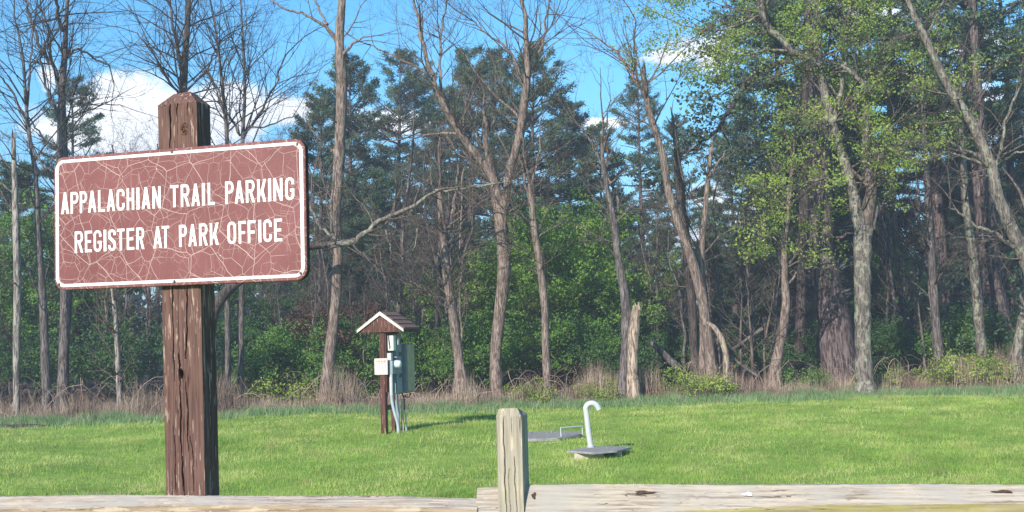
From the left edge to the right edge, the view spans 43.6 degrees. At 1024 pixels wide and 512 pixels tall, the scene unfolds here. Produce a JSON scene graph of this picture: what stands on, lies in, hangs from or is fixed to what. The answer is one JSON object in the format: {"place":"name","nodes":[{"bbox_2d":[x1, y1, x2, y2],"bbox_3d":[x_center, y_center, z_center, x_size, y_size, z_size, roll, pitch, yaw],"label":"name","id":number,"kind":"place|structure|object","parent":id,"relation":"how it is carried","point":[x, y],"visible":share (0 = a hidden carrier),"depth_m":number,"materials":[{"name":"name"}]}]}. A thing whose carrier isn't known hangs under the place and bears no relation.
{"place":"outdoors","nodes":[
{"label":"outdoors","id":0,"kind":"place"},
{"bbox_2d":[0,357,1023,498],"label":"ground","id":1,"kind":"structure","parent":0,"point":[954,423],"depth_m":21.34,"materials":[{"name":"green plant"}]},
{"bbox_2d":[0,129,39,416],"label":"snag","id":2,"kind":"object","parent":1,"relation":"on","point":[16,236],"visible":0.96,"depth_m":30.44,"materials":[{"name":"grey plant"}]},
{"bbox_2d":[0,160,77,395],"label":"pine tree","id":3,"kind":"object","parent":1,"relation":"on","point":[7,175],"visible":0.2,"depth_m":44.12,"materials":[{"name":"green plant"}]},
{"bbox_2d":[0,318,85,409],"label":"shrub","id":4,"kind":"object","parent":1,"relation":"on","point":[6,359],"visible":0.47,"depth_m":35.11,"materials":[{"name":"green plant"}]},
{"bbox_2d":[0,0,123,413],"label":"bare tree","id":5,"kind":"object","parent":1,"relation":"on","point":[44,346],"visible":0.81,"depth_m":30.94,"materials":[{"name":"brown plant"}]},
{"bbox_2d":[18,75,112,389],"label":"pine tree","id":6,"kind":"object","parent":1,"relation":"on","point":[87,124],"visible":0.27,"depth_m":50.33,"materials":[{"name":"green plant"}]},
{"bbox_2d":[11,316,142,404],"bbox_3d":[-11.989,3.013,35.422,3.581,2.614,3.599,-1,-3,-10],"label":"shrub","id":7,"kind":"object","parent":1,"relation":"on","point":[78,372],"visible":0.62,"depth_m":34.56,"materials":[{"name":"green plant"}]},
{"bbox_2d":[4,249,156,401],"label":"broadleaf tree","id":8,"kind":"object","parent":1,"relation":"on","point":[25,309],"visible":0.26,"depth_m":37.85,"materials":[{"name":"green plant"}]},
{"bbox_2d":[0,188,161,405],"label":"broadleaf tree","id":9,"kind":"object","parent":1,"relation":"on","point":[7,306],"visible":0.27,"depth_m":37.64,"materials":[{"name":"green plant"}]},
{"bbox_2d":[0,0,211,406],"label":"bare tree","id":10,"kind":"object","parent":1,"relation":"on","point":[66,51],"visible":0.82,"depth_m":31.88,"materials":[{"name":"brown plant"}]},
{"bbox_2d":[73,288,145,407],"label":"dead tree","id":11,"kind":"object","parent":1,"relation":"on","point":[116,355],"visible":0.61,"depth_m":31.14,"materials":[{"name":"grey wood"}]},
{"bbox_2d":[76,321,163,403],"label":"shrub","id":12,"kind":"object","parent":1,"relation":"on","point":[141,348],"visible":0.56,"depth_m":34.55,"materials":[{"name":"green plant"}]},
{"bbox_2d":[68,0,301,144],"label":"bare tree","id":13,"kind":"object","parent":1,"relation":"on","point":[182,82],"visible":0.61,"depth_m":32.05,"materials":[{"name":"brown plant"}]},
{"bbox_2d":[158,92,218,495],"bbox_3d":[-1.349,0.850,5.385,0.189,3.103,0.117,-3,-4,18],"label":"sign post","id":14,"kind":"object","parent":1,"relation":"on","point":[190,397],"visible":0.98,"depth_m":5.37,"materials":[{"name":"brown wood"}]},
{"bbox_2d":[54,139,309,289],"bbox_3d":[-1.409,-0.165,5.385,1.219,0.579,0.034,-3,-4,18],"label":"trail sign","id":15,"kind":"object","parent":14,"relation":"attached to","point":[221,214],"visible":1,"depth_m":5.36,"materials":[{"name":"brown metal"}]},
{"bbox_2d":[101,0,330,396],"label":"bare tree","id":16,"kind":"object","parent":1,"relation":"on","point":[226,119],"visible":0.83,"depth_m":31.43,"materials":[{"name":"brown plant"}]},
{"bbox_2d":[148,318,293,399],"bbox_3d":[-7.445,2.814,33.202,3.411,2.490,3.428,-4,-4,36],"label":"shrub","id":17,"kind":"object","parent":1,"relation":"on","point":[220,326],"visible":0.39,"depth_m":33.39,"materials":[{"name":"green plant"}]},
{"bbox_2d":[133,0,394,401],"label":"bare tree","id":18,"kind":"object","parent":1,"relation":"on","point":[242,301],"visible":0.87,"depth_m":31.76,"materials":[{"name":"brown plant"}]},
{"bbox_2d":[214,277,313,399],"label":"broadleaf tree","id":19,"kind":"object","parent":1,"relation":"on","point":[248,318],"visible":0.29,"depth_m":36.72,"materials":[{"name":"green plant"}]},
{"bbox_2d":[231,363,318,403],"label":"shrub","id":20,"kind":"object","parent":1,"relation":"on","point":[279,388],"visible":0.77,"depth_m":31.88,"materials":[{"name":"green plant"}]},
{"bbox_2d":[216,315,346,396],"bbox_3d":[-6.092,2.846,34.209,3.675,2.486,3.217,-3,-4,24],"label":"shrub","id":21,"kind":"object","parent":1,"relation":"on","point":[279,342],"visible":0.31,"depth_m":33.62,"materials":[{"name":"green plant"}]},
{"bbox_2d":[224,322,358,401],"bbox_3d":[-5.601,2.870,33.102,3.240,2.366,3.257,-3,-4,23],"label":"shrub","id":22,"kind":"object","parent":1,"relation":"on","point":[320,358],"visible":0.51,"depth_m":33.22,"materials":[{"name":"green plant"}]},
{"bbox_2d":[269,71,364,316],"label":"pine tree","id":23,"kind":"object","parent":1,"relation":"on","point":[318,250],"visible":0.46,"depth_m":38.35,"materials":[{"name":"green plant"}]},
{"bbox_2d":[268,94,372,384],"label":"pine tree","id":24,"kind":"object","parent":1,"relation":"on","point":[327,101],"visible":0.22,"depth_m":47.14,"materials":[{"name":"green plant"}]},
{"bbox_2d":[270,0,413,403],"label":"bare tree","id":25,"kind":"object","parent":1,"relation":"on","point":[340,120],"visible":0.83,"depth_m":31.39,"materials":[{"name":"beige plant"}]},
{"bbox_2d":[272,312,416,395],"bbox_3d":[-4.293,2.747,33.676,3.581,2.614,3.599,-3,-4,25],"label":"shrub","id":26,"kind":"object","parent":1,"relation":"on","point":[301,358],"visible":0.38,"depth_m":33.31,"materials":[{"name":"green plant"}]},
{"bbox_2d":[272,289,425,384],"bbox_3d":[-4.719,2.535,35.583,4.196,3.243,4.794,-2,-3,5],"label":"shrub","id":27,"kind":"object","parent":1,"relation":"on","point":[323,314],"visible":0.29,"depth_m":35.19,"materials":[{"name":"green plant"}]},
{"bbox_2d":[316,242,388,390],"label":"pine tree","id":28,"kind":"object","parent":1,"relation":"on","point":[354,269],"visible":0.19,"depth_m":40.89,"materials":[{"name":"green plant"}]},
{"bbox_2d":[299,47,426,325],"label":"pine tree","id":29,"kind":"object","parent":1,"relation":"on","point":[351,110],"visible":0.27,"depth_m":50.33,"materials":[{"name":"green plant"}]},
{"bbox_2d":[340,165,431,380],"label":"pine tree","id":30,"kind":"object","parent":1,"relation":"on","point":[377,195],"visible":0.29,"depth_m":45.84,"materials":[{"name":"green plant"}]},
{"bbox_2d":[357,312,418,434],"bbox_3d":[-2.306,2.347,24.743,0.978,2.540,1.120,-3,-4,18],"label":"meter shelter","id":31,"kind":"object","parent":1,"relation":"on","point":[394,365],"visible":0.94,"depth_m":24.37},
{"bbox_2d":[215,123,572,331],"bbox_3d":[-2.821,0.285,30.671,9.105,7.054,3.208,-3,-4,19],"label":"leaning tree","id":32,"kind":"object","parent":1,"relation":"on","point":[224,294],"visible":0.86,"depth_m":30.52,"materials":[{"name":"brown plant"}]},
{"bbox_2d":[346,47,462,305],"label":"pine tree","id":33,"kind":"object","parent":1,"relation":"on","point":[419,89],"visible":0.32,"depth_m":54.77,"materials":[{"name":"green plant"}]},
{"bbox_2d":[359,42,466,397],"bbox_3d":[-2.686,-0.821,34.370,3.113,9.886,3.195,-2,-3,10],"label":"bare tree","id":34,"kind":"object","parent":1,"relation":"on","point":[399,293],"visible":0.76,"depth_m":34.27,"materials":[{"name":"brown plant"}]},
{"bbox_2d":[375,321,489,398],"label":"shrub","id":35,"kind":"object","parent":1,"relation":"on","point":[434,353],"visible":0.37,"depth_m":33.31,"materials":[{"name":"green plant"}]},
{"bbox_2d":[358,303,513,396],"bbox_3d":[-2.054,2.579,34.120,4.154,2.811,3.636,0,-4,-18],"label":"shrub","id":36,"kind":"object","parent":1,"relation":"on","point":[420,334],"visible":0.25,"depth_m":34.14,"materials":[{"name":"green plant"}]},
{"bbox_2d":[373,96,505,399],"bbox_3d":[-2.118,-0.110,32.168,4.287,8.043,3.221,0,-4,-31],"label":"bare tree","id":37,"kind":"object","parent":1,"relation":"on","point":[455,329],"visible":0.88,"depth_m":31.94,"materials":[{"name":"beige plant"}]},
{"bbox_2d":[395,92,491,395],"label":"bare tree","id":38,"kind":"object","parent":1,"relation":"on","point":[437,322],"visible":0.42,"depth_m":36.06,"materials":[{"name":"brown plant"}]},
{"bbox_2d":[400,44,528,309],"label":"pine tree","id":39,"kind":"object","parent":1,"relation":"on","point":[468,81],"visible":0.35,"depth_m":49.98,"materials":[{"name":"green plant"}]},
{"bbox_2d":[396,251,541,387],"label":"broadleaf tree","id":40,"kind":"object","parent":1,"relation":"on","point":[480,295],"visible":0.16,"depth_m":37.47,"materials":[{"name":"green plant"}]},
{"bbox_2d":[414,312,532,395],"bbox_3d":[-1.218,2.691,33.516,3.428,2.490,3.411,-2,-3,10],"label":"shrub","id":41,"kind":"object","parent":1,"relation":"on","point":[483,346],"visible":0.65,"depth_m":32.80,"materials":[{"name":"green plant"}]},
{"bbox_2d":[315,0,633,397],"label":"bare tree","id":42,"kind":"object","parent":1,"relation":"on","point":[500,219],"visible":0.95,"depth_m":31.86,"materials":[{"name":"beige plant"}]},
{"bbox_2d":[433,45,554,364],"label":"pine tree","id":43,"kind":"object","parent":1,"relation":"on","point":[489,66],"visible":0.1,"depth_m":56.26,"materials":[{"name":"green plant"}]},
{"bbox_2d":[412,221,609,390],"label":"broadleaf tree","id":44,"kind":"object","parent":1,"relation":"on","point":[491,247],"visible":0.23,"depth_m":37.46,"materials":[{"name":"green plant"}]},
{"bbox_2d":[0,343,1023,426],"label":"brush","id":45,"kind":"object","parent":1,"relation":"on","point":[231,400],"visible":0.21,"depth_m":31.28,"materials":[{"name":"brown plant"}]},
{"bbox_2d":[0,111,1023,382],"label":"wood","id":46,"kind":"object","parent":1,"relation":"on","point":[850,257],"visible":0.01,"depth_m":71.58,"materials":[{"name":"brown wood"}]},
{"bbox_2d":[0,364,1023,411],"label":"leaf litter","id":47,"kind":"object","parent":1,"relation":"on","point":[111,396],"visible":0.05,"depth_m":41.31,"materials":[{"name":"brown plant"}]},
{"bbox_2d":[496,408,528,511],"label":"fence post","id":48,"kind":"object","parent":1,"relation":"on","point":[512,452],"visible":0.99,"depth_m":4.66,"materials":[{"name":"beige wood"}]},
{"bbox_2d":[0,495,477,511],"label":"fence rail","id":49,"kind":"object","parent":48,"relation":"attached to","point":[194,503],"visible":0.98,"depth_m":4.89,"materials":[{"name":"beige wood"}]},
{"bbox_2d":[476,483,1023,511],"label":"fence rail","id":50,"kind":"object","parent":48,"relation":"attached to","point":[874,497],"visible":0.94,"depth_m":4.50,"materials":[{"name":"beige wood"}]},
{"bbox_2d":[462,315,576,390],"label":"shrub","id":51,"kind":"object","parent":1,"relation":"on","point":[530,346],"visible":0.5,"depth_m":33.42,"materials":[{"name":"green plant"}]},
{"bbox_2d":[471,39,591,399],"bbox_3d":[0.507,-0.758,31.934,3.136,9.227,3.090,-2,-3,0],"label":"bare tree","id":52,"kind":"object","parent":1,"relation":"on","point":[543,295],"visible":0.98,"depth_m":31.42,"materials":[{"name":"beige plant"}]},
{"bbox_2d":[463,39,609,376],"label":"pine tree","id":53,"kind":"object","parent":1,"relation":"on","point":[565,184],"visible":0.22,"depth_m":49.40,"materials":[{"name":"green plant"}]},
{"bbox_2d":[452,185,677,390],"bbox_3d":[0.932,1.055,35.992,5.971,5.839,6.930,0,-4,-19],"label":"broadleaf tree","id":54,"kind":"object","parent":1,"relation":"on","point":[581,264],"visible":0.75,"depth_m":35.08,"materials":[{"name":"green plant"}]},
{"bbox_2d":[519,304,620,390],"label":"shrub","id":55,"kind":"object","parent":1,"relation":"on","point":[561,331],"visible":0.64,"depth_m":33.34,"materials":[{"name":"green plant"}]},
{"bbox_2d":[520,99,635,374],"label":"pine tree","id":56,"kind":"object","parent":1,"relation":"on","point":[583,140],"visible":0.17,"depth_m":50.11,"materials":[{"name":"green plant"}]},
{"bbox_2d":[483,219,685,381],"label":"broadleaf tree","id":57,"kind":"object","parent":1,"relation":"on","point":[633,295],"visible":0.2,"depth_m":37.87,"materials":[{"name":"green plant"}]},
{"bbox_2d":[532,316,658,388],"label":"shrub","id":58,"kind":"object","parent":1,"relation":"on","point":[604,358],"visible":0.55,"depth_m":33.50,"materials":[{"name":"green plant"}]},
{"bbox_2d":[564,121,645,320],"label":"pine tree","id":59,"kind":"object","parent":1,"relation":"on","point":[613,165],"visible":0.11,"depth_m":56.24,"materials":[{"name":"green plant"}]},
{"bbox_2d":[522,28,688,399],"bbox_3d":[2.343,-0.906,31.410,4.371,9.317,4.201,-2,-3,0],"label":"bare tree","id":60,"kind":"object","parent":1,"relation":"on","point":[626,306],"visible":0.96,"depth_m":31.43,"materials":[{"name":"brown plant"}]},
{"bbox_2d":[626,303,640,399],"bbox_3d":[2.948,2.430,31.180,0.442,2.601,0.406,-2,-3,0],"label":"broken stump","id":61,"kind":"object","parent":1,"relation":"on","point":[633,383],"visible":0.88,"depth_m":31.04,"materials":[{"name":"beige wood"}]},
{"bbox_2d":[515,0,757,391],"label":"bare tree","id":62,"kind":"object","parent":1,"relation":"on","point":[704,315],"visible":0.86,"depth_m":31.72,"materials":[{"name":"beige plant"}]},
{"bbox_2d":[592,76,688,341],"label":"pine tree","id":63,"kind":"object","parent":1,"relation":"on","point":[635,158],"visible":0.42,"depth_m":52.33,"materials":[{"name":"green plant"}]},
{"bbox_2d":[603,320,699,385],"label":"shrub","id":64,"kind":"object","parent":1,"relation":"on","point":[667,336],"visible":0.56,"depth_m":34.25,"materials":[{"name":"green plant"}]},
{"bbox_2d":[632,173,700,382],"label":"bare tree","id":65,"kind":"object","parent":1,"relation":"on","point":[682,321],"visible":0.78,"depth_m":34.11,"materials":[{"name":"brown plant"}]},
{"bbox_2d":[632,227,705,380],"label":"pine tree","id":66,"kind":"object","parent":1,"relation":"on","point":[657,263],"visible":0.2,"depth_m":41.98,"materials":[{"name":"green plant"}]},
{"bbox_2d":[644,112,722,359],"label":"pine tree","id":67,"kind":"object","parent":1,"relation":"on","point":[669,128],"visible":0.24,"depth_m":50.59,"materials":[{"name":"green plant"}]},
{"bbox_2d":[637,100,738,391],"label":"dead tree","id":68,"kind":"object","parent":1,"relation":"on","point":[680,198],"visible":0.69,"depth_m":33.40,"materials":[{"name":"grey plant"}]},
{"bbox_2d":[652,362,738,397],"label":"shrub","id":69,"kind":"object","parent":1,"relation":"on","point":[715,386],"visible":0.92,"depth_m":30.79,"materials":[{"name":"green plant"}]},
{"bbox_2d":[669,235,751,372],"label":"pine tree","id":70,"kind":"object","parent":1,"relation":"on","point":[730,297],"visible":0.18,"depth_m":40.94,"materials":[{"name":"green plant"}]},
{"bbox_2d":[664,107,764,388],"bbox_3d":[5.361,-0.084,32.842,2.877,7.740,1.345,-2,-3,0],"label":"snag","id":71,"kind":"object","parent":1,"relation":"on","point":[702,262],"visible":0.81,"depth_m":32.95,"materials":[{"name":"beige plant"}]},
{"bbox_2d":[672,118,773,377],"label":"bare tree","id":72,"kind":"object","parent":1,"relation":"on","point":[719,297],"visible":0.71,"depth_m":35.82,"materials":[{"name":"brown plant"}]},
{"bbox_2d":[597,0,861,384],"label":"pine tree","id":73,"kind":"object","parent":1,"relation":"on","point":[801,299],"visible":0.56,"depth_m":36.92,"materials":[{"name":"green plant"}]},
{"bbox_2d":[701,142,774,383],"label":"tree","id":74,"kind":"object","parent":1,"relation":"on","point":[749,286],"visible":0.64,"depth_m":37.92,"materials":[{"name":"brown plant"}]},
{"bbox_2d":[693,74,799,371],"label":"pine tree","id":75,"kind":"object","parent":1,"relation":"on","point":[739,124],"visible":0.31,"depth_m":46.48,"materials":[{"name":"green plant"}]},
{"bbox_2d":[710,224,790,377],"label":"pine tree","id":76,"kind":"object","parent":1,"relation":"on","point":[762,309],"visible":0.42,"depth_m":42.03,"materials":[{"name":"green plant"}]},
{"bbox_2d":[749,317,817,380],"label":"shrub","id":77,"kind":"object","parent":1,"relation":"on","point":[811,345],"visible":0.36,"depth_m":36.46,"materials":[{"name":"green plant"}]},
{"bbox_2d":[755,216,817,369],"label":"pine tree","id":78,"kind":"object","parent":1,"relation":"on","point":[811,308],"visible":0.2,"depth_m":43.14,"materials":[{"name":"green plant"}]},
{"bbox_2d":[702,0,884,372],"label":"pine tree","id":79,"kind":"object","parent":1,"relation":"on","point":[762,194],"visible":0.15,"depth_m":44.23,"materials":[{"name":"green plant"}]},
{"bbox_2d":[706,64,883,392],"bbox_3d":[7.066,-0.535,32.687,4.611,8.536,3.347,-3,-4,18],"label":"leafy tree","id":80,"kind":"object","parent":1,"relation":"on","point":[777,356],"visible":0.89,"depth_m":32.42,"materials":[{"name":"green plant"}]},
{"bbox_2d":[591,0,1023,394],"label":"leafy tree","id":81,"kind":"object","parent":1,"relation":"on","point":[864,215],"visible":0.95,"depth_m":31.38,"materials":[{"name":"green plant"}]},
{"bbox_2d":[804,0,854,383],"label":"pine tree","id":82,"kind":"object","parent":1,"relation":"on","point":[834,335],"visible":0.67,"depth_m":34.70,"materials":[{"name":"brown plant"}]},
{"bbox_2d":[733,0,927,314],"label":"pine tree","id":83,"kind":"object","parent":1,"relation":"on","point":[840,190],"visible":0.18,"depth_m":39.19,"materials":[{"name":"green plant"}]},
{"bbox_2d":[767,64,920,354],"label":"pine tree","id":84,"kind":"object","parent":1,"relation":"on","point":[846,270],"visible":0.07,"depth_m":51.16,"materials":[{"name":"green plant"}]},
{"bbox_2d":[794,0,965,373],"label":"pine tree","id":85,"kind":"object","parent":1,"relation":"on","point":[899,114],"visible":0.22,"depth_m":42.17,"materials":[{"name":"green plant"}]},
{"bbox_2d":[849,225,926,369],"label":"pine tree","id":86,"kind":"object","parent":1,"relation":"on","point":[875,244],"visible":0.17,"depth_m":42.06,"materials":[{"name":"green plant"}]},
{"bbox_2d":[846,123,948,377],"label":"bare tree","id":87,"kind":"object","parent":1,"relation":"on","point":[894,305],"visible":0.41,"depth_m":38.24,"materials":[{"name":"brown plant"}]},
{"bbox_2d":[846,249,961,376],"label":"broadleaf tree","id":88,"kind":"object","parent":1,"relation":"on","point":[879,288],"visible":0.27,"depth_m":40.38,"materials":[{"name":"green plant"}]},
{"bbox_2d":[871,318,952,382],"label":"shrub","id":89,"kind":"object","parent":1,"relation":"on","point":[888,331],"visible":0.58,"depth_m":35.76,"materials":[{"name":"green plant"}]},
{"bbox_2d":[859,70,980,345],"bbox_3d":[10.969,-0.750,34.335,3.049,8.936,2.985,-6,-2,14],"label":"bare tree","id":90,"kind":"object","parent":1,"relation":"on","point":[919,225],"visible":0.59,"depth_m":34.20,"materials":[{"name":"plant"}]},
{"bbox_2d":[872,97,975,362],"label":"pine tree","id":91,"kind":"object","parent":1,"relation":"on","point":[946,184],"visible":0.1,"depth_m":54.65,"materials":[{"name":"green plant"}]},
{"bbox_2d":[880,0,982,384],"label":"bare tree","id":92,"kind":"object","parent":1,"relation":"on","point":[934,297],"visible":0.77,"depth_m":32.93,"materials":[{"name":"brown plant"}]},
{"bbox_2d":[844,0,1023,366],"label":"pine tree","id":93,"kind":"object","parent":1,"relation":"on","point":[938,208],"visible":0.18,"depth_m":43.04,"materials":[{"name":"green plant"}]},
{"bbox_2d":[886,301,1012,366],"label":"shrub","id":94,"kind":"object","parent":1,"relation":"on","point":[958,332],"visible":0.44,"depth_m":35.66,"materials":[{"name":"green plant"}]},
{"bbox_2d":[881,0,1023,364],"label":"pine tree","id":95,"kind":"object","parent":1,"relation":"on","point":[1009,73],"visible":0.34,"depth_m":39.84,"materials":[{"name":"green plant"}]},
{"bbox_2d":[882,0,1023,371],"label":"pine tree","id":96,"kind":"object","parent":1,"relation":"on","point":[998,301],"visible":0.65,"depth_m":35.89,"materials":[{"name":"green plant"}]},
{"bbox_2d":[883,0,1023,285],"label":"leaning tree","id":97,"kind":"object","parent":1,"relation":"on","point":[1013,233],"visible":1,"depth_m":29.41,"materials":[{"name":"brown plant"}]},
{"bbox_2d":[901,188,1016,361],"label":"pine tree","id":98,"kind":"object","parent":1,"relation":"on","point":[958,218],"visible":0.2,"depth_m":44.23,"materials":[{"name":"green plant"}]},
{"bbox_2d":[917,26,1022,380],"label":"bare tree","id":99,"kind":"object","parent":1,"relation":"on","point":[978,318],"visible":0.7,"depth_m":32.41,"materials":[{"name":"brown plant"}]},
{"bbox_2d":[919,342,1023,385],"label":"shrub","id":100,"kind":"object","parent":1,"relation":"on","point":[985,362],"visible":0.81,"depth_m":31.82,"materials":[{"name":"green plant"}]},
{"bbox_2d":[924,306,1023,365],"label":"shrub","id":101,"kind":"object","parent":1,"relation":"on","point":[1004,340],"visible":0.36,"depth_m":35.40,"materials":[{"name":"green plant"}]},
{"bbox_2d":[938,0,1023,329],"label":"pine tree","id":102,"kind":"object","parent":1,"relation":"on","point":[1010,168],"visible":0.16,"depth_m":44.41,"materials":[{"name":"green plant"}]},
{"bbox_2d":[979,167,1023,384],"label":"bare tree","id":103,"kind":"object","parent":1,"relation":"on","point":[1018,344],"visible":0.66,"depth_m":31.91,"materials":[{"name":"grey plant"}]},
{"bbox_2d":[996,106,1023,304],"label":"pine tree","id":104,"kind":"object","parent":1,"relation":"on","point":[1020,165],"visible":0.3,"depth_m":42.55,"materials":[{"name":"green plant"}]},
{"bbox_2d":[0,379,1023,429],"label":"tall grass","id":105,"kind":"structure","parent":0,"point":[657,400],"depth_m":29.98,"materials":[{"name":"green plant"}]},
{"bbox_2d":[0,0,1023,326],"label":"sky","id":106,"kind":"structure","parent":0,"point":[588,90],"materials":[{"name":"blue"}]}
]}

